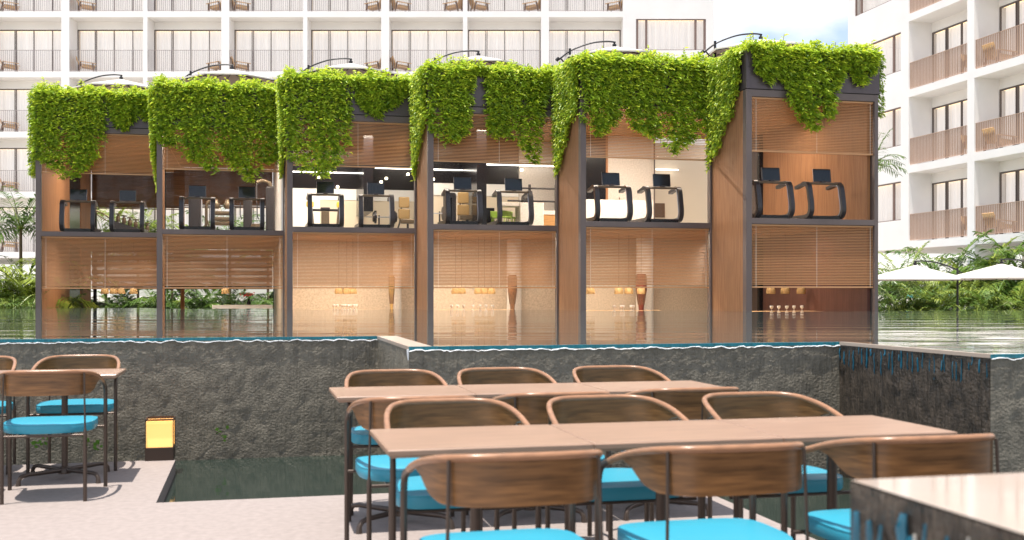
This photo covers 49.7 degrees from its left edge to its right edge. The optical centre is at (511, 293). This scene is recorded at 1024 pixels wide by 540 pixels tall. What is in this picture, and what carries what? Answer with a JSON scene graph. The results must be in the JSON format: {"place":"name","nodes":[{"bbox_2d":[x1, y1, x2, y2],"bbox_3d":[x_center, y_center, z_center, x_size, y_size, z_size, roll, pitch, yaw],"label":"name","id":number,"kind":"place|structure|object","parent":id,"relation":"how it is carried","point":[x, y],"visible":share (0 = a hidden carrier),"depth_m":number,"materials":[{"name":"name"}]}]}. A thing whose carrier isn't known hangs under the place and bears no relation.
{"place":"outdoors","nodes":[
{"label":"outdoors","id":0,"kind":"place"},
{"bbox_2d":[189,199,228,225],"bbox_3d":[-8.172,-2.154,29.999,1.160,1.280,0.250,0,0,-13],"label":"roller machine","id":1,"kind":"object","parent":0,"point":[195,212],"visible":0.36,"depth_m":29.84,"materials":[{"name":"grey"}]},
{"bbox_2d":[0,0,713,299],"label":"hotel","id":2,"kind":"structure","parent":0,"point":[141,41],"depth_m":61.74,"materials":[{"name":"beige paint"}]},
{"bbox_2d":[0,89,32,131],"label":"window","id":3,"kind":"structure","parent":2,"relation":"in","point":[10,99],"depth_m":61.96,"materials":[{"name":"white glass"}]},
{"bbox_2d":[0,207,34,251],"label":"window","id":4,"kind":"structure","parent":2,"relation":"in","point":[25,240],"depth_m":61.97,"materials":[{"name":"white glass"}]},
{"bbox_2d":[0,148,34,191],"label":"window","id":5,"kind":"structure","parent":2,"relation":"in","point":[10,158],"depth_m":61.96,"materials":[{"name":"white glass"}]},
{"bbox_2d":[0,30,60,69],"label":"window","id":6,"kind":"structure","parent":2,"relation":"in","point":[9,39],"depth_m":61.96,"materials":[{"name":"white metal"}]},
{"bbox_2d":[0,0,60,9],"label":"window","id":7,"kind":"structure","parent":2,"relation":"in","point":[24,4],"depth_m":61.97,"materials":[{"name":"white glass"}]},
{"bbox_2d":[78,30,142,69],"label":"window","id":8,"kind":"structure","parent":2,"relation":"in","point":[89,39],"depth_m":61.97,"materials":[{"name":"white metal"}]},
{"bbox_2d":[78,0,142,9],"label":"window","id":9,"kind":"structure","parent":2,"relation":"in","point":[119,4],"depth_m":61.97,"materials":[{"name":"white glass"}]},
{"bbox_2d":[154,30,220,69],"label":"window","id":10,"kind":"structure","parent":2,"relation":"in","point":[165,39],"depth_m":61.97,"materials":[{"name":"white metal"}]},
{"bbox_2d":[154,0,220,9],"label":"window","id":11,"kind":"structure","parent":2,"relation":"in","point":[172,4],"depth_m":61.97,"materials":[{"name":"white glass"}]},
{"bbox_2d":[235,30,302,69],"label":"window","id":12,"kind":"structure","parent":2,"relation":"in","point":[244,39],"depth_m":61.97,"materials":[{"name":"white metal"}]},
{"bbox_2d":[236,0,302,9],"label":"window","id":13,"kind":"structure","parent":2,"relation":"in","point":[255,4],"depth_m":61.97,"materials":[{"name":"white glass"}]},
{"bbox_2d":[311,30,380,69],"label":"window","id":14,"kind":"structure","parent":2,"relation":"in","point":[322,39],"depth_m":61.97,"materials":[{"name":"white metal"}]},
{"bbox_2d":[311,0,380,9],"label":"window","id":15,"kind":"structure","parent":2,"relation":"in","point":[324,4],"depth_m":61.97,"materials":[{"name":"white glass"}]},
{"bbox_2d":[391,30,462,69],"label":"window","id":16,"kind":"structure","parent":2,"relation":"in","point":[402,39],"depth_m":61.97,"materials":[{"name":"white metal"}]},
{"bbox_2d":[394,0,460,9],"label":"window","id":17,"kind":"structure","parent":2,"relation":"in","point":[423,4],"depth_m":61.97,"materials":[{"name":"white glass"}]},
{"bbox_2d":[468,0,537,9],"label":"window","id":18,"kind":"structure","parent":2,"relation":"in","point":[503,4],"depth_m":61.97,"materials":[{"name":"white glass"}]},
{"bbox_2d":[468,30,539,68],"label":"window","id":19,"kind":"structure","parent":2,"relation":"in","point":[477,39],"depth_m":61.97,"materials":[{"name":"white metal"}]},
{"bbox_2d":[549,0,619,9],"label":"window","id":20,"kind":"structure","parent":2,"relation":"in","point":[553,4],"depth_m":61.97,"materials":[{"name":"white glass"}]},
{"bbox_2d":[549,30,620,66],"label":"window","id":21,"kind":"structure","parent":2,"relation":"in","point":[558,39],"depth_m":61.97,"materials":[{"name":"white glass"}]},
{"bbox_2d":[636,19,705,49],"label":"window","id":22,"kind":"structure","parent":2,"relation":"in","point":[660,34],"depth_m":60.85,"materials":[{"name":"white glass"}]},
{"bbox_2d":[0,460,815,539],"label":"terrace","id":23,"kind":"structure","parent":0,"point":[127,503],"depth_m":6.36,"materials":[{"name":"concrete"}]},
{"bbox_2d":[0,356,16,474],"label":"dining chair","id":24,"kind":"object","parent":23,"relation":"on","point":[8,362],"visible":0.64,"depth_m":8.25,"materials":[{"name":"brown wood"}]},
{"bbox_2d":[0,370,106,504],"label":"dining chair","id":25,"kind":"object","parent":23,"relation":"on","point":[44,382],"visible":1,"depth_m":6.76,"materials":[{"name":"brown wood"}]},
{"bbox_2d":[16,368,125,486],"bbox_3d":[-3.087,0.913,7.628,0.743,0.736,0.614,0,0,-13],"label":"dining table","id":26,"kind":"object","parent":23,"relation":"on","point":[64,468],"visible":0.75,"depth_m":7.61,"materials":[{"name":"brown metal"}]},
{"bbox_2d":[26,354,120,472],"bbox_3d":[-3.206,0.874,8.162,0.613,0.813,0.568,0,0,-13],"label":"dining chair","id":27,"kind":"object","parent":23,"relation":"on","point":[85,361],"visible":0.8,"depth_m":8.10,"materials":[{"name":"brown wood"}]},
{"bbox_2d":[145,416,175,460],"bbox_3d":[-2.718,1.121,8.543,0.212,0.318,0.212,0,0,-13],"label":"lantern","id":28,"kind":"object","parent":23,"relation":"on","point":[159,440],"visible":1,"depth_m":8.45,"materials":[{"name":"yellow glass"}]},
{"bbox_2d":[344,369,454,521],"bbox_3d":[-0.690,0.874,6.534,0.613,0.813,0.568,0,0,-13],"label":"dining chair","id":29,"kind":"object","parent":23,"relation":"on","point":[385,377],"visible":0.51,"depth_m":6.73,"materials":[{"name":"brown wood"}]},
{"bbox_2d":[329,385,475,533],"bbox_3d":[-0.628,0.913,6.184,0.743,0.736,0.614,0,0,-13],"label":"dining table","id":30,"kind":"object","parent":23,"relation":"on","point":[344,394],"visible":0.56,"depth_m":6.08,"materials":[{"name":"brown wood"}]},
{"bbox_2d":[344,395,474,539],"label":"dining chair","id":31,"kind":"object","parent":23,"relation":"on","point":[369,413],"visible":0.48,"depth_m":5.06,"materials":[{"name":"brown wood"}]},
{"bbox_2d":[384,398,540,539],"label":"dining chair","id":32,"kind":"object","parent":23,"relation":"on","point":[438,412],"visible":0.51,"depth_m":4.86,"materials":[{"name":"brown wood"}]},
{"bbox_2d":[370,424,592,531],"bbox_3d":[-0.138,0.913,4.213,0.743,0.736,0.614,0,0,-13],"label":"dining table","id":33,"kind":"object","parent":23,"relation":"on","point":[409,443],"visible":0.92,"depth_m":4.12,"materials":[{"name":"brown wood"}]},
{"bbox_2d":[400,449,602,539],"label":"dining chair","id":34,"kind":"object","parent":23,"relation":"on","point":[571,478],"visible":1,"depth_m":3.26,"materials":[{"name":"brown wood"}]},
{"bbox_2d":[457,367,562,514],"bbox_3d":[-0.038,0.874,6.719,0.613,0.813,0.568,0,0,-13],"label":"dining chair","id":35,"kind":"object","parent":23,"relation":"on","point":[497,375],"visible":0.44,"depth_m":6.96,"materials":[{"name":"brown wood"}]},
{"bbox_2d":[456,383,603,526],"bbox_3d":[0.101,0.913,6.357,0.743,0.736,0.614,0,0,-13],"label":"dining table","id":36,"kind":"object","parent":23,"relation":"on","point":[489,391],"visible":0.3,"depth_m":6.25,"materials":[{"name":"brown wood"}]},
{"bbox_2d":[481,391,612,539],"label":"dining chair","id":37,"kind":"object","parent":23,"relation":"on","point":[531,408],"visible":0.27,"depth_m":5.21,"materials":[{"name":"brown wood"}]},
{"bbox_2d":[545,394,705,530],"bbox_3d":[0.449,0.874,4.824,0.613,0.813,0.568,0,0,-13],"label":"dining chair","id":38,"kind":"object","parent":23,"relation":"on","point":[623,486],"visible":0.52,"depth_m":5.02,"materials":[{"name":"brown wood"}]},
{"bbox_2d":[572,365,682,508],"bbox_3d":[0.676,0.874,6.894,0.613,0.813,0.568,0,0,-13],"label":"dining chair","id":39,"kind":"object","parent":23,"relation":"on","point":[614,373],"visible":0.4,"depth_m":7.14,"materials":[{"name":"brown wood"}]},
{"bbox_2d":[579,380,721,520],"bbox_3d":[0.830,0.913,6.529,0.743,0.736,0.614,0,0,-13],"label":"dining table","id":40,"kind":"object","parent":23,"relation":"on","point":[618,387],"visible":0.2,"depth_m":6.46,"materials":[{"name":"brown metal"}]},
{"bbox_2d":[551,420,782,520],"bbox_3d":[0.591,0.913,4.386,0.743,0.736,0.614,0,0,-13],"label":"dining table","id":41,"kind":"object","parent":23,"relation":"on","point":[618,436],"visible":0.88,"depth_m":4.29,"materials":[{"name":"brown wood"}]},
{"bbox_2d":[606,387,742,531],"bbox_3d":[0.866,0.874,5.750,0.613,0.813,0.568,0,0,-13],"label":"dining chair","id":42,"kind":"object","parent":23,"relation":"on","point":[686,403],"visible":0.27,"depth_m":5.47,"materials":[{"name":"brown wood"}]},
{"bbox_2d":[595,442,808,539],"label":"dining chair","id":43,"kind":"object","parent":23,"relation":"on","point":[752,471],"visible":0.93,"depth_m":3.44,"materials":[{"name":"brown wood"}]},
{"bbox_2d":[698,391,849,539],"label":"dining chair","id":44,"kind":"object","parent":23,"relation":"on","point":[746,405],"visible":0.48,"depth_m":5.20,"materials":[{"name":"brown wood"}]},
{"bbox_2d":[719,415,957,509],"bbox_3d":[1.320,0.913,4.559,0.743,0.736,0.614,0,0,-13],"label":"dining table","id":45,"kind":"object","parent":23,"relation":"on","point":[810,430],"visible":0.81,"depth_m":4.52,"materials":[{"name":"brown wood"}]},
{"bbox_2d":[781,433,999,539],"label":"dining chair","id":46,"kind":"object","parent":23,"relation":"on","point":[903,456],"visible":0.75,"depth_m":3.65,"materials":[{"name":"brown wood"}]},
{"bbox_2d":[164,454,854,539],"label":"moat water","id":47,"kind":"structure","parent":0,"point":[234,479],"depth_m":8.04,"materials":[{"name":"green liquid"}]},
{"bbox_2d":[0,336,1023,479],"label":"pool wall","id":48,"kind":"structure","parent":47,"relation":"in","point":[265,397],"depth_m":8.86,"materials":[{"name":"stone"}]},
{"bbox_2d":[850,473,1023,539],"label":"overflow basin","id":49,"kind":"object","parent":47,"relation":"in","point":[976,507],"visible":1,"depth_m":2.04,"materials":[{"name":"beige stone"}]},
{"bbox_2d":[0,0,1021,295],"label":"sky","id":50,"kind":"structure","parent":0,"point":[825,21],"materials":[{"name":"white"}]},
{"bbox_2d":[0,308,1023,353],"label":"pool water","id":51,"kind":"structure","parent":0,"point":[994,332],"depth_m":12.35,"materials":[{"name":"grey liquid"}]},
{"bbox_2d":[35,93,179,307],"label":"pavilion","id":52,"kind":"structure","parent":51,"relation":"in","point":[126,154],"depth_m":27.89,"materials":[{"name":"black"}]},
{"bbox_2d":[70,157,80,228],"bbox_3d":[-13.058,-2.757,32.962,0.040,2.486,2.243,0,0,-13],"label":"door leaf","id":53,"kind":"structure","parent":52,"relation":"in","point":[75,208],"depth_m":33.08,"materials":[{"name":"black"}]},
{"bbox_2d":[59,189,100,231],"bbox_3d":[-11.084,-2.083,28.422,0.840,1.099,1.415,0,0,-13],"label":"treadmill","id":54,"kind":"object","parent":52,"relation":"on","point":[77,195],"visible":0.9,"depth_m":27.88,"materials":[{"name":"grey"}]},
{"bbox_2d":[26,77,149,181],"bbox_3d":[-10.401,-4.044,27.869,3.384,2.581,1.270,0,0,-13],"label":"hanging vine","id":55,"kind":"object","parent":52,"relation":"hanging from","point":[125,106],"visible":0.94,"depth_m":27.30,"materials":[{"name":"green plant"}]},
{"bbox_2d":[70,74,148,92],"bbox_3d":[-10.646,-5.207,30.106,2.402,1.525,2.402,0,0,40],"label":"cantilever parasol","id":56,"kind":"object","parent":52,"relation":"on","point":[110,83],"visible":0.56,"depth_m":29.83,"materials":[{"name":"white fabric"}]},
{"bbox_2d":[109,190,147,232],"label":"treadmill","id":57,"kind":"object","parent":52,"relation":"on","point":[127,196],"visible":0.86,"depth_m":28.15,"materials":[{"name":"grey metal"}]},
{"bbox_2d":[156,85,284,308],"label":"pavilion","id":58,"kind":"structure","parent":51,"relation":"in","point":[262,245],"depth_m":26.86,"materials":[{"name":"black"}]},
{"bbox_2d":[179,185,215,229],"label":"treadmill","id":59,"kind":"object","parent":58,"relation":"on","point":[197,192],"visible":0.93,"depth_m":26.91,"materials":[{"name":"grey"}]},
{"bbox_2d":[146,72,284,192],"bbox_3d":[-7.222,-3.872,27.309,3.417,2.911,2.111,0,0,-13],"label":"hanging vine","id":60,"kind":"object","parent":58,"relation":"hanging from","point":[167,90],"visible":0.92,"depth_m":26.43,"materials":[{"name":"green plant"}]},
{"bbox_2d":[179,64,276,86],"bbox_3d":[-7.381,-5.280,29.133,2.402,1.525,2.402,0,0,40],"label":"cantilever parasol","id":61,"kind":"object","parent":58,"relation":"on","point":[231,74],"visible":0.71,"depth_m":29.05,"materials":[{"name":"grey fabric"}]},
{"bbox_2d":[229,187,264,229],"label":"treadmill","id":62,"kind":"object","parent":58,"relation":"on","point":[246,193],"visible":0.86,"depth_m":27.17,"materials":[{"name":"grey"}]},
{"bbox_2d":[240,179,274,229],"bbox_3d":[-6.966,-2.328,30.218,0.935,1.628,0.320,0,0,-13],"label":"cable machine","id":63,"kind":"object","parent":58,"relation":"on","point":[270,209],"visible":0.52,"depth_m":30.25,"materials":[{"name":"grey metal"}]},
{"bbox_2d":[285,76,416,308],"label":"pavilion","id":64,"kind":"structure","parent":51,"relation":"in","point":[322,264],"depth_m":27.84,"materials":[{"name":"black"}]},
{"bbox_2d":[305,181,343,226],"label":"treadmill","id":65,"kind":"object","parent":64,"relation":"on","point":[326,188],"visible":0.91,"depth_m":25.95,"materials":[{"name":"grey"}]},
{"bbox_2d":[275,64,413,179],"bbox_3d":[-3.916,-3.968,26.332,3.396,2.752,2.081,0,0,-13],"label":"hanging vine","id":66,"kind":"object","parent":64,"relation":"hanging from","point":[369,92],"visible":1,"depth_m":25.36,"materials":[{"name":"green plant"}]},
{"bbox_2d":[299,58,397,78],"bbox_3d":[-4.108,-5.234,28.162,2.402,1.525,2.402,0,0,40],"label":"cantilever parasol","id":67,"kind":"object","parent":64,"relation":"on","point":[349,67],"visible":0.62,"depth_m":28.06,"materials":[{"name":"grey fabric"}]},
{"bbox_2d":[354,183,394,227],"bbox_3d":[-3.348,-2.083,26.762,0.840,1.099,1.415,0,0,-13],"label":"treadmill","id":68,"kind":"object","parent":64,"relation":"on","point":[375,189],"visible":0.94,"depth_m":26.21,"materials":[{"name":"grey"}]},
{"bbox_2d":[395,68,557,309],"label":"pavilion","id":69,"kind":"structure","parent":51,"relation":"in","point":[486,164],"depth_m":25.22,"materials":[{"name":"black"}]},
{"bbox_2d":[437,177,482,224],"bbox_3d":[-1.223,-2.083,25.520,0.840,1.099,1.415,0,0,-13],"label":"treadmill","id":70,"kind":"object","parent":69,"relation":"on","point":[462,184],"visible":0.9,"depth_m":24.98,"materials":[{"name":"grey"}]},
{"bbox_2d":[407,54,561,180],"bbox_3d":[-0.649,-3.971,25.373,3.379,2.722,2.095,0,0,-13],"label":"hanging vine","id":71,"kind":"object","parent":69,"relation":"hanging from","point":[463,70],"visible":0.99,"depth_m":24.52,"materials":[{"name":"green plant"}]},
{"bbox_2d":[487,178,533,224],"bbox_3d":[-0.066,-2.083,25.793,0.840,1.099,1.415,0,0,-13],"label":"treadmill","id":72,"kind":"object","parent":69,"relation":"on","point":[513,185],"visible":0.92,"depth_m":25.25,"materials":[{"name":"grey"}]},
{"bbox_2d":[502,202,554,225],"bbox_3d":[0.460,-1.854,27.087,1.580,0.680,0.600,0,0,-13],"label":"bar counter","id":73,"kind":"object","parent":69,"relation":"on","point":[543,217],"visible":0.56,"depth_m":26.83,"materials":[{"name":"stone"}]},
{"bbox_2d":[515,58,711,310],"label":"pavilion","id":74,"kind":"structure","parent":51,"relation":"in","point":[604,259],"depth_m":24.36,"materials":[{"name":"black wood"}]},
{"bbox_2d":[586,172,632,221],"bbox_3d":[2.056,-2.083,24.550,0.840,1.099,1.415,0,0,-13],"label":"treadmill","id":75,"kind":"object","parent":74,"relation":"on","point":[611,180],"visible":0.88,"depth_m":24.01,"materials":[{"name":"grey"}]},
{"bbox_2d":[555,41,664,62],"bbox_3d":[2.429,-5.225,26.218,2.402,1.525,2.402,0,0,40],"label":"cantilever parasol","id":76,"kind":"object","parent":74,"relation":"on","point":[622,50],"visible":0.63,"depth_m":26.07,"materials":[{"name":"grey fabric"}]},
{"bbox_2d":[586,197,652,219],"bbox_3d":[2.416,-1.981,27.012,1.950,0.934,0.650,0,0,-13],"label":"bar counter","id":77,"kind":"object","parent":74,"relation":"on","point":[613,208],"visible":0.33,"depth_m":26.70,"materials":[{"name":"stone"}]},
{"bbox_2d":[549,45,714,179],"bbox_3d":[2.661,-3.945,24.399,3.401,2.774,2.086,0,0,-13],"label":"hanging vine","id":78,"kind":"object","parent":74,"relation":"hanging from","point":[565,81],"visible":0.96,"depth_m":23.58,"materials":[{"name":"green plant"}]},
{"bbox_2d":[630,174,683,221],"bbox_3d":[3.201,-2.083,24.821,0.840,1.099,1.415,0,0,-13],"label":"treadmill","id":79,"kind":"object","parent":74,"relation":"on","point":[661,181],"visible":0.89,"depth_m":24.28,"materials":[{"name":"grey"}]},
{"bbox_2d":[643,49,879,311],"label":"pavilion","id":80,"kind":"structure","parent":51,"relation":"in","point":[829,264],"depth_m":23.09,"materials":[{"name":"black wood"}]},
{"bbox_2d":[701,33,804,58],"bbox_3d":[5.683,-5.179,25.243,2.402,1.525,2.402,0,0,40],"label":"cantilever parasol","id":81,"kind":"object","parent":80,"relation":"on","point":[716,52],"visible":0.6,"depth_m":25.12,"materials":[{"name":"grey fabric"}]},
{"bbox_2d":[752,167,794,218],"bbox_3d":[5.318,-2.083,23.576,0.840,1.099,1.415,0,0,-13],"label":"treadmill","id":82,"kind":"object","parent":80,"relation":"on","point":[770,175],"visible":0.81,"depth_m":23.03,"materials":[{"name":"grey"}]},
{"bbox_2d":[704,31,885,173],"bbox_3d":[5.979,-3.965,23.441,3.467,2.767,2.089,0,0,-13],"label":"hanging vine","id":83,"kind":"object","parent":80,"relation":"hanging from","point":[771,60],"visible":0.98,"depth_m":22.63,"materials":[{"name":"green plant"}]},
{"bbox_2d":[790,169,845,218],"bbox_3d":[6.467,-2.083,23.848,0.840,1.099,1.415,0,0,-13],"label":"treadmill","id":84,"kind":"object","parent":80,"relation":"on","point":[821,176],"visible":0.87,"depth_m":23.31,"materials":[{"name":"grey"}]},
{"bbox_2d":[91,296,965,308],"bbox_3d":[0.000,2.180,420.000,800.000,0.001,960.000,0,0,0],"label":"ground","id":85,"kind":"structure","parent":0,"point":[98,298],"depth_m":454.64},
{"bbox_2d":[0,186,34,285],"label":"palm tree","id":86,"kind":"object","parent":85,"relation":"on","point":[19,227],"visible":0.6,"depth_m":33.83,"materials":[{"name":"green plant"}]},
{"bbox_2d":[0,256,119,308],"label":"bush","id":87,"kind":"object","parent":85,"relation":"on","point":[26,292],"visible":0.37,"depth_m":30.57,"materials":[{"name":"green plant"}]},
{"bbox_2d":[97,202,187,302],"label":"palm tree","id":88,"kind":"object","parent":85,"relation":"on","point":[168,219],"visible":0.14,"depth_m":42.86,"materials":[{"name":"green plant"}]},
{"bbox_2d":[878,256,932,307],"bbox_3d":[11.734,0.516,33.924,2.860,3.328,2.942,0,0,0],"label":"palm tree","id":89,"kind":"object","parent":85,"relation":"on","point":[891,287],"visible":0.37,"depth_m":33.46,"materials":[{"name":"green plant"}]},
{"bbox_2d":[878,282,939,310],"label":"shrub","id":90,"kind":"object","parent":85,"relation":"on","point":[892,301],"visible":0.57,"depth_m":31.85,"materials":[{"name":"green plant"}]},
{"bbox_2d":[878,241,955,303],"bbox_3d":[12.928,0.235,35.996,2.865,3.890,3.056,0,0,43],"label":"palm tree","id":91,"kind":"object","parent":85,"relation":"on","point":[914,284],"visible":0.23,"depth_m":35.84,"materials":[{"name":"green plant"}]},
{"bbox_2d":[878,281,959,310],"bbox_3d":[11.836,0.803,32.006,2.222,2.755,2.198,0,0,-30],"label":"shrub","id":92,"kind":"object","parent":85,"relation":"on","point":[911,293],"visible":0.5,"depth_m":31.74,"materials":[{"name":"green plant"}]},
{"bbox_2d":[878,260,971,310],"bbox_3d":[10.945,0.137,30.000,2.624,2.065,2.624,0,0,43],"label":"cantilever parasol","id":93,"kind":"object","parent":85,"relation":"on","point":[915,273],"visible":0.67,"depth_m":29.43,"materials":[{"name":"white fabric"}]},
{"bbox_2d":[906,281,971,310],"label":"shrub","id":94,"kind":"object","parent":85,"relation":"on","point":[939,302],"visible":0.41,"depth_m":31.76,"materials":[{"name":"green plant"}]},
{"bbox_2d":[879,229,1003,308],"bbox_3d":[15.672,-0.061,40.066,4.838,4.483,5.045,0,0,0],"label":"palm tree","id":95,"kind":"object","parent":85,"relation":"on","point":[937,267],"visible":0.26,"depth_m":39.74,"materials":[{"name":"green plant"}]},
{"bbox_2d":[924,264,1016,310],"bbox_3d":[13.512,0.664,32.977,2.382,3.032,2.696,0,0,-40],"label":"shrub","id":96,"kind":"object","parent":85,"relation":"on","point":[970,289],"visible":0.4,"depth_m":32.74,"materials":[{"name":"green plant"}]},
{"bbox_2d":[918,236,1023,306],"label":"palm tree","id":97,"kind":"object","parent":85,"relation":"on","point":[992,259],"visible":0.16,"depth_m":37.79,"materials":[{"name":"green plant"}]},
{"bbox_2d":[949,280,1023,310],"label":"shrub","id":98,"kind":"object","parent":85,"relation":"on","point":[990,296],"visible":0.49,"depth_m":31.89,"materials":[{"name":"green plant"}]},
{"bbox_2d":[951,231,1023,303],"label":"palm tree","id":99,"kind":"object","parent":85,"relation":"on","point":[1012,285],"visible":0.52,"depth_m":35.43,"materials":[{"name":"green plant"}]},
{"bbox_2d":[957,259,1023,279],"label":"cantilever parasol","id":100,"kind":"object","parent":85,"relation":"on","point":[1001,271],"visible":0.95,"depth_m":28.79,"materials":[{"name":"grey fabric"}]},
{"bbox_2d":[848,0,1023,280],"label":"hotel","id":101,"kind":"structure","parent":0,"point":[938,104],"depth_m":46.59,"materials":[{"name":"beige paint"}]},
{"bbox_2d":[864,32,900,76],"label":"window","id":102,"kind":"structure","parent":101,"relation":"in","point":[891,45],"depth_m":49.93,"materials":[{"name":"white"}]},
{"bbox_2d":[878,182,900,222],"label":"window","id":103,"kind":"structure","parent":101,"relation":"in","point":[889,195],"depth_m":50.12,"materials":[{"name":"white glass"}]},
{"bbox_2d":[878,107,900,149],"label":"window","id":104,"kind":"structure","parent":101,"relation":"in","point":[892,119],"depth_m":49.94,"materials":[{"name":"white glass"}]},
{"bbox_2d":[932,178,966,239],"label":"window","id":105,"kind":"structure","parent":101,"relation":"in","point":[952,194],"depth_m":47.41,"materials":[{"name":"white glass"}]},
{"bbox_2d":[932,99,966,160],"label":"window","id":106,"kind":"structure","parent":101,"relation":"in","point":[951,115],"depth_m":47.40,"materials":[{"name":"white glass"}]},
{"bbox_2d":[932,20,966,82],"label":"window","id":107,"kind":"structure","parent":101,"relation":"in","point":[955,35],"depth_m":47.41,"materials":[{"name":"white metal"}]},
{"bbox_2d":[1000,169,1023,233],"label":"window","id":108,"kind":"structure","parent":101,"relation":"in","point":[1014,178],"depth_m":43.53,"materials":[{"name":"white glass"}]},
{"bbox_2d":[1000,83,1023,146],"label":"window","id":109,"kind":"structure","parent":101,"relation":"in","point":[1014,95],"depth_m":43.57,"materials":[{"name":"white glass"}]},
{"bbox_2d":[1000,0,1023,56],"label":"window","id":110,"kind":"structure","parent":101,"relation":"in","point":[1014,10],"depth_m":43.47,"materials":[{"name":"white glass"}]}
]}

